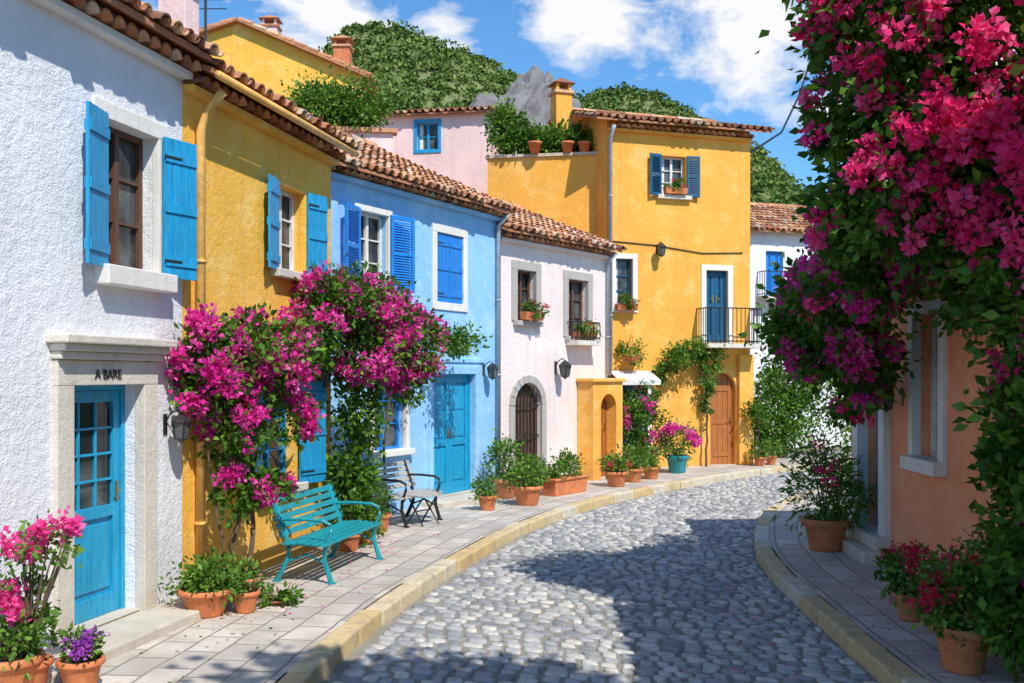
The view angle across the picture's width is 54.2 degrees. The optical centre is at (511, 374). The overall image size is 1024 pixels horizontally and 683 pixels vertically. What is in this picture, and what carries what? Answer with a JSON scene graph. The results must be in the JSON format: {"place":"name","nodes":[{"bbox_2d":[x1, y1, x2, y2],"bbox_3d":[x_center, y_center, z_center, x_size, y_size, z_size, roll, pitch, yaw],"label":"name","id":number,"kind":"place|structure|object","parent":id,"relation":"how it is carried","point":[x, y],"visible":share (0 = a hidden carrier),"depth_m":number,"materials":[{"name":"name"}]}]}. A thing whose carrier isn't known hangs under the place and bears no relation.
{"place":"outdoors","nodes":[
{"label":"outdoors","id":0,"kind":"place"},
{"bbox_2d":[371,112,516,193],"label":"walls","id":1,"kind":"structure","parent":0,"point":[460,157],"depth_m":26.77,"materials":[{"name":"pink paint"}]},
{"bbox_2d":[60,446,924,682],"bbox_3d":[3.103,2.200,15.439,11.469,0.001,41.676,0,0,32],"label":"sidewalk","id":2,"kind":"structure","parent":0,"point":[306,626],"depth_m":9.84,"materials":[{"name":"stone"}]},
{"bbox_2d":[0,596,58,682],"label":"potted plant","id":3,"kind":"object","parent":2,"relation":"on","point":[17,667],"visible":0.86,"depth_m":6.69,"materials":[{"name":"green plant"}]},
{"bbox_2d":[0,505,86,682],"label":"potted plant","id":4,"kind":"object","parent":2,"relation":"on","point":[32,541],"visible":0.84,"depth_m":6.82,"materials":[{"name":"pink plant"}]},
{"bbox_2d":[50,620,110,682],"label":"potted plant","id":5,"kind":"object","parent":2,"relation":"on","point":[83,660],"visible":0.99,"depth_m":6.92,"materials":[{"name":"purple plant"}]},
{"bbox_2d":[0,0,181,648],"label":"walls","id":6,"kind":"structure","parent":2,"relation":"on","point":[57,71],"depth_m":7.84,"materials":[{"name":"white paint"}]},
{"bbox_2d":[52,360,157,644],"bbox_3d":[-3.439,1.040,8.485,0.103,2.320,1.376,0,0,13],"label":"opening surround","id":7,"kind":"object","parent":6,"relation":"attached to","point":[68,375],"visible":0.66,"depth_m":8.66,"materials":[{"name":"stone"}]},
{"bbox_2d":[74,385,139,633],"bbox_3d":[-3.549,1.140,8.510,0.222,2.120,0.970,0,0,13],"label":"door","id":8,"kind":"structure","parent":6,"relation":"attached to","point":[99,483],"depth_m":8.69,"materials":[{"name":"teal paint"}]},
{"bbox_2d":[45,333,176,360],"bbox_3d":[-3.357,-0.223,8.471,0.230,0.195,1.540,0,0,13],"label":"door cornice","id":9,"kind":"structure","parent":6,"relation":"attached to","point":[79,346],"depth_m":8.24,"materials":[{"name":"stone"}]},
{"bbox_2d":[31,0,201,79],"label":"eave cornice","id":10,"kind":"structure","parent":6,"relation":"attached to","point":[94,18],"depth_m":8.52,"materials":[{"name":"paint"}]},
{"bbox_2d":[109,126,142,268],"bbox_3d":[-3.528,-1.550,8.869,0.056,1.260,0.800,0,0,13],"label":"window","id":11,"kind":"structure","parent":6,"relation":"attached to","point":[126,198],"depth_m":9.08,"materials":[{"name":"brown wood"}]},
{"bbox_2d":[92,96,167,272],"bbox_3d":[-3.374,-1.620,8.834,0.073,1.400,1.086,0,0,13],"label":"opening surround","id":12,"kind":"object","parent":6,"relation":"attached to","point":[156,132],"visible":0.41,"depth_m":9.22,"materials":[{"name":"white paint"}]},
{"bbox_2d":[84,101,196,280],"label":"shutters","id":13,"kind":"object","parent":12,"relation":"attached to","point":[179,208],"visible":0.94,"depth_m":9.23,"materials":[{"name":"blue paint"}]},
{"bbox_2d":[94,263,177,292],"bbox_3d":[-3.351,-0.843,8.829,0.260,0.166,1.040,0,0,13],"label":"window sill","id":14,"kind":"structure","parent":6,"relation":"attached to","point":[108,274],"depth_m":8.67,"materials":[{"name":"white stone"}]},
{"bbox_2d":[93,0,211,60],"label":"roof deck","id":15,"kind":"structure","parent":6,"relation":"on","point":[125,12],"depth_m":8.76,"materials":[{"name":"wood"}]},
{"bbox_2d":[119,0,223,56],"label":"roof tiles","id":16,"kind":"object","parent":15,"relation":"on","point":[167,22],"visible":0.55,"depth_m":8.86,"materials":[{"name":"ceramic"}]},
{"bbox_2d":[43,594,234,682],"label":"doorstep","id":17,"kind":"object","parent":2,"relation":"on","point":[133,631],"visible":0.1,"depth_m":8.38,"materials":[{"name":"stone"}]},
{"bbox_2d":[158,540,256,618],"bbox_3d":[-2.767,1.881,9.184,0.843,0.685,0.780,0,0,-37],"label":"potted plant","id":18,"kind":"object","parent":2,"relation":"on","point":[204,592],"visible":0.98,"depth_m":9.07,"materials":[{"name":"green plant"}]},
{"bbox_2d":[228,573,268,613],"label":"potted plant","id":19,"kind":"object","parent":2,"relation":"on","point":[248,597],"visible":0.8,"depth_m":9.22,"materials":[{"name":"green plant"}]},
{"bbox_2d":[164,298,334,568],"bbox_3d":[-2.662,0.710,10.280,1.275,3.005,2.396,0,0,29],"label":"bougainvillea","id":20,"kind":"object","parent":2,"relation":"on","point":[262,357],"visible":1,"depth_m":9.83,"materials":[{"name":"pink plant"}]},
{"bbox_2d":[182,71,330,576],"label":"walls","id":21,"kind":"structure","parent":2,"relation":"on","point":[243,160],"depth_m":10.77,"materials":[{"name":"paint"}]},
{"bbox_2d":[195,88,226,570],"bbox_3d":[-2.955,-0.357,9.827,0.317,4.913,0.120,0,0,2],"label":"downpipe","id":22,"kind":"object","parent":21,"relation":"attached to","point":[215,100],"visible":0.64,"depth_m":9.79,"materials":[{"name":"metal"}]},
{"bbox_2d":[182,76,345,165],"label":"eave cornice","id":23,"kind":"structure","parent":21,"relation":"attached to","point":[206,89],"depth_m":10.96,"materials":[{"name":"paint"}]},
{"bbox_2d":[263,385,285,472],"bbox_3d":[-2.859,0.700,11.634,0.056,1.200,0.950,0,0,13],"label":"window","id":24,"kind":"structure","parent":21,"relation":"attached to","point":[274,453],"depth_m":11.93,"materials":[{"name":"blue paint"}]},
{"bbox_2d":[250,381,326,482],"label":"shutters","id":25,"kind":"object","parent":24,"relation":"attached to","point":[312,463],"visible":0.41,"depth_m":12.28,"materials":[{"name":"blue paint"}]},
{"bbox_2d":[197,63,352,148],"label":"roof deck","id":26,"kind":"structure","parent":21,"relation":"on","point":[208,71],"depth_m":10.68,"materials":[{"name":"wood"}]},
{"bbox_2d":[180,51,362,150],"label":"roof tiles","id":27,"kind":"object","parent":26,"relation":"on","point":[221,65],"visible":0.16,"depth_m":10.86,"materials":[{"name":"ceramic"}]},
{"bbox_2d":[158,0,198,34],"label":"chimney","id":28,"kind":"object","parent":27,"relation":"on","point":[185,13],"visible":0.27,"depth_m":11.83,"materials":[{"name":"pink paint"}]},
{"bbox_2d":[214,70,358,156],"bbox_3d":[-2.421,-2.875,11.300,0.078,0.088,3.537,0,0,13],"label":"gutter","id":29,"kind":"object","parent":26,"relation":"attached to","point":[248,91],"visible":1,"depth_m":10.84,"materials":[{"name":"paint"}]},
{"bbox_2d":[279,190,293,270],"bbox_3d":[-2.788,-1.720,11.941,0.056,1.000,0.760,0,0,13],"label":"window","id":30,"kind":"structure","parent":21,"relation":"attached to","point":[286,230],"depth_m":12.21,"materials":[{"name":"white paint"}]},
{"bbox_2d":[267,174,327,277],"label":"shutters","id":31,"kind":"object","parent":30,"relation":"attached to","point":[317,211],"visible":0.91,"depth_m":12.29,"materials":[{"name":"blue paint"}]},
{"bbox_2d":[271,172,308,272],"bbox_3d":[-2.658,-1.770,11.911,0.083,1.100,0.966,0,0,13],"label":"opening surround","id":32,"kind":"object","parent":21,"relation":"attached to","point":[301,190],"visible":0.59,"depth_m":12.27,"materials":[{"name":"paint"}]},
{"bbox_2d":[257,580,304,606],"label":"potted plant","id":33,"kind":"object","parent":2,"relation":"on","point":[279,599],"visible":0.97,"depth_m":9.51,"materials":[{"name":"green plant"}]},
{"bbox_2d":[202,23,369,125],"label":"walls","id":34,"kind":"structure","parent":2,"relation":"on","point":[264,59],"depth_m":30.00,"materials":[{"name":"paint"}]},
{"bbox_2d":[199,17,380,107],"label":"roof tiles","id":35,"kind":"object","parent":34,"relation":"on","point":[222,24],"visible":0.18,"depth_m":29.80,"materials":[{"name":"ceramic"}]},
{"bbox_2d":[269,484,383,584],"bbox_3d":[-2.059,1.756,11.299,0.736,0.893,1.680,0,0,13],"label":"park bench","id":36,"kind":"object","parent":2,"relation":"on","point":[326,538],"visible":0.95,"depth_m":11.16,"materials":[{"name":"teal paint"}]},
{"bbox_2d":[326,490,373,551],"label":"potted plant","id":37,"kind":"object","parent":2,"relation":"on","point":[350,544],"visible":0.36,"depth_m":12.45,"materials":[{"name":"green plant"}]},
{"bbox_2d":[334,126,396,152],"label":"garden terrace house","id":38,"kind":"structure","parent":2,"relation":"on","point":[382,137],"depth_m":24.32,"materials":[{"name":"pink paint"}]},
{"bbox_2d":[280,63,409,136],"bbox_3d":[-4.155,-6.540,24.560,3.356,2.101,2.065,0,0,0],"label":"hedge","id":39,"kind":"object","parent":38,"relation":"on","point":[344,106],"visible":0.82,"depth_m":24.25,"materials":[{"name":"green plant"}]},
{"bbox_2d":[284,252,460,547],"bbox_3d":[-1.936,0.333,12.830,1.661,3.767,3.331,0,0,23],"label":"bougainvillea","id":40,"kind":"object","parent":2,"relation":"on","point":[381,327],"visible":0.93,"depth_m":12.62,"materials":[{"name":"pink plant"}]},
{"bbox_2d":[366,460,442,527],"bbox_3d":[-1.596,1.756,14.965,0.736,0.893,1.110,0,0,30],"label":"wooden bench","id":41,"kind":"object","parent":2,"relation":"on","point":[410,475],"visible":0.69,"depth_m":15.17,"materials":[{"name":"grey wood"}]},
{"bbox_2d":[331,165,496,523],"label":"walls","id":42,"kind":"structure","parent":2,"relation":"on","point":[482,271],"depth_m":16.86,"materials":[{"name":"blue paint"}]},
{"bbox_2d":[361,212,381,286],"bbox_3d":[-2.281,-1.935,15.613,0.056,1.170,0.760,0,0,30],"label":"window","id":43,"kind":"structure","parent":42,"relation":"attached to","point":[371,239],"depth_m":15.78,"materials":[{"name":"white paint"}]},
{"bbox_2d":[345,202,414,292],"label":"shutters","id":44,"kind":"object","parent":43,"relation":"attached to","point":[352,226],"visible":0.84,"depth_m":15.88,"materials":[{"name":"blue paint"}]},
{"bbox_2d":[374,378,398,450],"bbox_3d":[-2.071,0.600,15.983,0.056,1.200,0.850,0,0,30],"label":"window","id":45,"kind":"structure","parent":42,"relation":"attached to","point":[392,438],"depth_m":16.22,"materials":[{"name":"blue paint"}]},
{"bbox_2d":[331,166,505,220],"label":"eave cornice","id":46,"kind":"structure","parent":42,"relation":"attached to","point":[374,182],"depth_m":16.20,"materials":[{"name":"paint"}]},
{"bbox_2d":[339,160,514,214],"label":"roof deck","id":47,"kind":"structure","parent":42,"relation":"on","point":[366,170],"depth_m":16.10,"materials":[{"name":"tile"}]},
{"bbox_2d":[334,129,519,211],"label":"roof tiles","id":48,"kind":"object","parent":42,"relation":"on","point":[373,156],"visible":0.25,"depth_m":17.38,"materials":[{"name":"brown tile"}]},
{"bbox_2d":[432,223,467,311],"bbox_3d":[-1.093,-1.850,17.440,0.078,1.460,1.116,0,0,30],"label":"opening surround","id":49,"kind":"object","parent":42,"relation":"attached to","point":[456,232],"visible":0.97,"depth_m":17.41,"materials":[{"name":"paint"}]},
{"bbox_2d":[437,232,462,303],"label":"shutters","id":50,"kind":"object","parent":49,"relation":"attached to","point":[449,268],"visible":1,"depth_m":17.45,"materials":[{"name":"blue paint"}]},
{"bbox_2d":[428,366,479,499],"bbox_3d":[-1.020,1.020,17.565,0.083,2.360,1.646,0,0,30],"label":"opening surround","id":51,"kind":"object","parent":42,"relation":"attached to","point":[474,371],"visible":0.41,"depth_m":18.05,"materials":[{"name":"blue paint"}]},
{"bbox_2d":[434,374,474,497],"bbox_3d":[-1.083,1.090,17.601,0.162,2.220,1.360,0,0,30],"label":"door","id":52,"kind":"structure","parent":42,"relation":"attached to","point":[452,432],"depth_m":17.71,"materials":[{"name":"teal paint"}]},
{"bbox_2d":[496,213,509,472],"bbox_3d":[-0.164,-0.465,18.692,0.295,5.129,0.100,0,0,30],"label":"downpipe","id":53,"kind":"object","parent":42,"relation":"attached to","point":[499,224],"visible":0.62,"depth_m":18.71,"materials":[{"name":"metal"}]},
{"bbox_2d":[382,318,493,512],"bbox_3d":[-1.065,0.591,16.141,0.937,3.203,2.319,0,0,28],"label":"climbing vine","id":54,"kind":"object","parent":2,"relation":"on","point":[456,341],"visible":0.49,"depth_m":16.26,"materials":[{"name":"green plant"}]},
{"bbox_2d":[467,473,501,510],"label":"potted plant","id":55,"kind":"object","parent":2,"relation":"on","point":[486,498],"visible":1,"depth_m":16.19,"materials":[{"name":"green plant"}]},
{"bbox_2d":[481,429,525,498],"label":"potted plant","id":56,"kind":"object","parent":2,"relation":"on","point":[499,447],"visible":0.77,"depth_m":17.83,"materials":[{"name":"green plant"}]},
{"bbox_2d":[502,456,548,505],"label":"potted plant","id":57,"kind":"object","parent":2,"relation":"on","point":[526,492],"visible":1,"depth_m":16.84,"materials":[{"name":"green plant"}]},
{"bbox_2d":[485,151,597,235],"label":"terrace house","id":58,"kind":"structure","parent":2,"relation":"on","point":[560,187],"depth_m":24.28,"materials":[{"name":"paint"}]},
{"bbox_2d":[479,97,595,155],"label":"terrace plants","id":59,"kind":"object","parent":58,"relation":"on","point":[520,137],"visible":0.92,"depth_m":24.40,"materials":[{"name":"green plant"}]},
{"bbox_2d":[547,78,575,152],"bbox_3d":[1.224,-6.347,24.860,0.569,2.095,0.569,0,0,-18],"label":"chimney","id":60,"kind":"object","parent":58,"relation":"on","point":[561,104],"visible":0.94,"depth_m":24.68,"materials":[{"name":"paint"}]},
{"bbox_2d":[501,229,606,475],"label":"walls","id":61,"kind":"structure","parent":2,"relation":"on","point":[536,352],"depth_m":20.33,"materials":[{"name":"beige paint"}]},
{"bbox_2d":[515,384,535,479],"bbox_3d":[0.231,1.225,19.713,0.192,2.150,0.900,0,0,37],"label":"door","id":62,"kind":"structure","parent":61,"relation":"attached to","point":[525,421],"depth_m":19.85,"materials":[{"name":"brown wood"}]},
{"bbox_2d":[511,259,541,321],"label":"opening surround","id":63,"kind":"object","parent":61,"relation":"attached to","point":[534,268],"visible":0.92,"depth_m":19.47,"materials":[{"name":"stone"}]},
{"bbox_2d":[515,385,538,466],"bbox_3d":[0.259,1.190,19.691,0.028,1.980,0.900,0,0,37],"label":"iron grille","id":64,"kind":"object","parent":61,"relation":"attached to","point":[526,435],"visible":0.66,"depth_m":19.72,"materials":[{"name":"metal"}]},
{"bbox_2d":[509,375,546,472],"bbox_3d":[0.315,1.101,19.649,0.060,2.199,1.200,0,0,37],"label":"arch surround","id":65,"kind":"object","parent":61,"relation":"attached to","point":[535,382],"visible":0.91,"depth_m":19.85,"materials":[{"name":"stone"}]},
{"bbox_2d":[501,232,614,259],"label":"eave cornice","id":66,"kind":"structure","parent":61,"relation":"attached to","point":[515,238],"depth_m":20.17,"materials":[{"name":"paint"}]},
{"bbox_2d":[496,199,626,249],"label":"roof tiles","id":67,"kind":"object","parent":61,"relation":"on","point":[522,219],"visible":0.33,"depth_m":20.89,"materials":[{"name":"brown tile"}]},
{"bbox_2d":[569,280,581,335],"bbox_3d":[1.264,-1.400,21.157,0.056,1.200,0.750,0,0,37],"label":"window","id":68,"kind":"structure","parent":61,"relation":"attached to","point":[575,300],"depth_m":21.29,"materials":[{"name":"brown wood"}]},
{"bbox_2d":[563,270,592,335],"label":"opening surround","id":69,"kind":"object","parent":61,"relation":"attached to","point":[587,278],"visible":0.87,"depth_m":20.91,"materials":[{"name":"stone"}]},
{"bbox_2d":[277,461,847,682],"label":"kerb","id":70,"kind":"structure","parent":2,"relation":"on","point":[323,659],"depth_m":11.10,"materials":[{"name":"stone"}]},
{"bbox_2d":[541,447,589,496],"bbox_3d":[0.916,1.771,18.498,0.769,0.858,1.300,0,0,38],"label":"planter box","id":71,"kind":"object","parent":2,"relation":"on","point":[559,484],"visible":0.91,"depth_m":18.37,"materials":[{"name":"ceramic"}]},
{"bbox_2d":[577,378,625,480],"bbox_3d":[1.915,1.215,21.371,0.450,2.290,1.300,0,0,37],"label":"portal","id":72,"kind":"object","parent":2,"relation":"on","point":[599,418],"visible":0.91,"depth_m":21.01,"materials":[{"name":"paint"}]},
{"bbox_2d":[596,450,635,486],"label":"potted plant","id":73,"kind":"object","parent":2,"relation":"on","point":[617,474],"visible":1,"depth_m":19.63,"materials":[{"name":"green plant"}]},
{"bbox_2d":[616,440,654,481],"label":"potted plant","id":74,"kind":"object","parent":2,"relation":"on","point":[635,474],"visible":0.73,"depth_m":20.53,"materials":[{"name":"green plant"}]},
{"bbox_2d":[623,378,673,458],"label":"flowering shrub","id":75,"kind":"object","parent":2,"relation":"on","point":[633,421],"visible":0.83,"depth_m":22.43,"materials":[{"name":"green plant"}]},
{"bbox_2d":[572,116,749,466],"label":"walls","id":76,"kind":"structure","parent":2,"relation":"on","point":[714,217],"depth_m":24.06,"materials":[{"name":"paint"}]},
{"bbox_2d":[608,124,615,377],"bbox_3d":[2.341,-1.866,23.349,0.112,7.933,0.304,0,0,-18],"label":"downpipe","id":77,"kind":"object","parent":76,"relation":"attached to","point":[610,195],"visible":0.52,"depth_m":23.40,"materials":[{"name":"metal"}]},
{"bbox_2d":[547,107,774,130],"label":"roof tiles","id":78,"kind":"object","parent":76,"relation":"on","point":[643,116],"visible":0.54,"depth_m":24.05,"materials":[{"name":"tile"}]},
{"bbox_2d":[650,153,699,197],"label":"shutters","id":79,"kind":"object","parent":76,"relation":"attached to","point":[656,169],"visible":1,"depth_m":23.85,"materials":[{"name":"blue paint"}]},
{"bbox_2d":[607,123,753,141],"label":"eave cornice","id":80,"kind":"structure","parent":76,"relation":"attached to","point":[694,134],"depth_m":23.95,"materials":[{"name":"paint"}]},
{"bbox_2d":[701,264,732,342],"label":"opening surround","id":81,"kind":"object","parent":76,"relation":"attached to","point":[727,268],"visible":0.79,"depth_m":24.39,"materials":[{"name":"paint"}]},
{"bbox_2d":[706,270,725,342],"bbox_3d":[4.969,-1.615,24.456,0.600,1.870,0.172,0,0,-18],"label":"door","id":82,"kind":"structure","parent":81,"relation":"attached to","point":[715,288],"depth_m":24.50,"materials":[{"name":"blue paint"}]},
{"bbox_2d":[710,373,735,464],"bbox_3d":[5.128,1.125,24.516,0.700,2.350,0.192,0,0,-18],"label":"door","id":83,"kind":"structure","parent":76,"relation":"attached to","point":[721,435],"depth_m":24.58,"materials":[{"name":"orange wood"}]},
{"bbox_2d":[696,307,763,348],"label":"balcony","id":84,"kind":"structure","parent":76,"relation":"attached to","point":[732,345],"depth_m":23.89,"materials":[{"name":"metal"}]},
{"bbox_2d":[737,355,753,464],"bbox_3d":[5.730,0.850,24.553,0.410,2.700,0.140,0,0,-18],"label":"pilaster","id":85,"kind":"object","parent":76,"relation":"attached to","point":[745,389],"visible":0.95,"depth_m":24.48,"materials":[{"name":"paint"}]},
{"bbox_2d":[655,417,705,472],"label":"potted plant","id":86,"kind":"object","parent":2,"relation":"on","point":[676,460],"visible":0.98,"depth_m":22.33,"materials":[{"name":"pink plant"}]},
{"bbox_2d":[652,333,728,466],"bbox_3d":[4.289,0.596,23.830,2.017,3.216,1.054,0,0,-28],"label":"climbing vine","id":87,"kind":"object","parent":2,"relation":"on","point":[702,354],"visible":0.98,"depth_m":23.83,"materials":[{"name":"green plant"}]},
{"bbox_2d":[754,355,850,457],"bbox_3d":[8.749,0.514,27.247,5.932,4.205,3.554,0,0,0],"label":"garden tree","id":88,"kind":"object","parent":2,"relation":"on","point":[776,389],"visible":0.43,"depth_m":26.77,"materials":[{"name":"green plant"}]},
{"bbox_2d":[754,487,931,682],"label":"kerb","id":89,"kind":"structure","parent":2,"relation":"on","point":[853,641],"depth_m":9.13,"materials":[{"name":"stone"}]},
{"bbox_2d":[852,249,1023,567],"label":"walls","id":90,"kind":"structure","parent":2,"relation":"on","point":[931,512],"depth_m":10.27,"materials":[{"name":"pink paint"}]},
{"bbox_2d":[853,345,890,536],"bbox_3d":[4.447,0.925,12.328,0.143,2.550,1.256,0,0,3],"label":"opening surround","id":91,"kind":"object","parent":90,"relation":"attached to","point":[860,439],"visible":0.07,"depth_m":11.81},
{"bbox_2d":[900,455,946,476],"bbox_3d":[4.360,0.947,10.479,0.260,0.146,0.990,0,0,3],"label":"window sill","id":92,"kind":"structure","parent":90,"relation":"attached to","point":[929,466],"depth_m":10.31,"materials":[{"name":"stone"}]},
{"bbox_2d":[907,298,947,462],"bbox_3d":[4.369,0.050,10.479,0.103,1.660,1.016,0,0,3],"label":"opening surround","id":93,"kind":"object","parent":90,"relation":"attached to","point":[914,412],"visible":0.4,"depth_m":10.85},
{"bbox_2d":[931,314,937,457],"bbox_3d":[4.542,0.115,10.470,0.056,1.530,0.750,0,0,3],"label":"window","id":94,"kind":"structure","parent":90,"relation":"attached to","point":[934,392],"depth_m":10.79,"materials":[{"name":"glass"}]},
{"bbox_2d":[349,27,797,204],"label":"hill","id":95,"kind":"structure","parent":0,"point":[448,98],"depth_m":137.45,"materials":[{"name":"green plant"}]},
{"bbox_2d":[318,19,818,205],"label":"hill forest","id":96,"kind":"object","parent":95,"relation":"on","point":[782,179],"visible":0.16,"depth_m":139.43,"materials":[{"name":"green plant"}]},
{"bbox_2d":[141,0,1022,190],"label":"sky","id":97,"kind":"structure","parent":0,"point":[698,53],"materials":[{"name":"blue"}]},
{"bbox_2d":[321,471,879,682],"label":"cobblestone road","id":98,"kind":"structure","parent":0,"point":[555,671],"depth_m":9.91,"materials":[{"name":"grey stone"}]},
{"bbox_2d":[750,230,851,448],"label":"walls","id":99,"kind":"structure","parent":0,"point":[763,242],"depth_m":32.22,"materials":[{"name":"white paint"}]},
{"bbox_2d":[750,202,814,231],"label":"roof tiles","id":100,"kind":"object","parent":99,"relation":"on","point":[769,216],"visible":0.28,"depth_m":33.37,"materials":[{"name":"brown tile"}]},
{"bbox_2d":[769,488,1023,682],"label":"sidewalk","id":101,"kind":"structure","parent":0,"point":[828,576],"depth_m":9.84,"materials":[{"name":"stone"}]},
{"bbox_2d":[769,424,877,551],"bbox_3d":[3.953,1.404,12.560,1.315,1.592,1.183,0,0,25],"label":"potted plant","id":102,"kind":"object","parent":101,"relation":"on","point":[825,529],"visible":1,"depth_m":12.44,"materials":[{"name":"green plant"}]},
{"bbox_2d":[841,523,891,564],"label":"doorsteps","id":103,"kind":"object","parent":101,"relation":"on","point":[861,545],"visible":0.48,"depth_m":11.91,"materials":[{"name":"stone"}]},
{"bbox_2d":[738,0,1023,682],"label":"bougainvillea","id":104,"kind":"object","parent":101,"relation":"on","point":[925,144],"visible":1,"depth_m":7.67,"materials":[{"name":"pink plant"}]},
{"bbox_2d":[871,539,949,621],"bbox_3d":[3.597,1.837,8.998,0.671,0.726,0.680,0,0,-7],"label":"potted plant","id":105,"kind":"object","parent":101,"relation":"on","point":[910,562],"visible":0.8,"depth_m":8.96,"materials":[{"name":"green plant"}]},
{"bbox_2d":[885,538,1022,675],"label":"potted plant","id":106,"kind":"object","parent":101,"relation":"on","point":[945,590],"visible":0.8,"depth_m":7.35,"materials":[{"name":"green plant"}]},
{"bbox_2d":[917,510,1003,619],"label":"flowers","id":107,"kind":"object","parent":106,"relation":"attached to","point":[948,557],"visible":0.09,"depth_m":8.23,"materials":[{"name":"green plant"}]},
{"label":"rock ledge","id":108,"kind":"object","parent":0,"visible":0},
{"bbox_2d":[469,65,581,129],"bbox_3d":[0.589,-9.227,40.968,8.695,6.854,5.984,0,0,0],"label":"rock outcrop","id":109,"kind":"object","parent":108,"relation":"on","point":[528,89],"visible":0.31,"depth_m":39.39,"materials":[{"name":"grey stone"}]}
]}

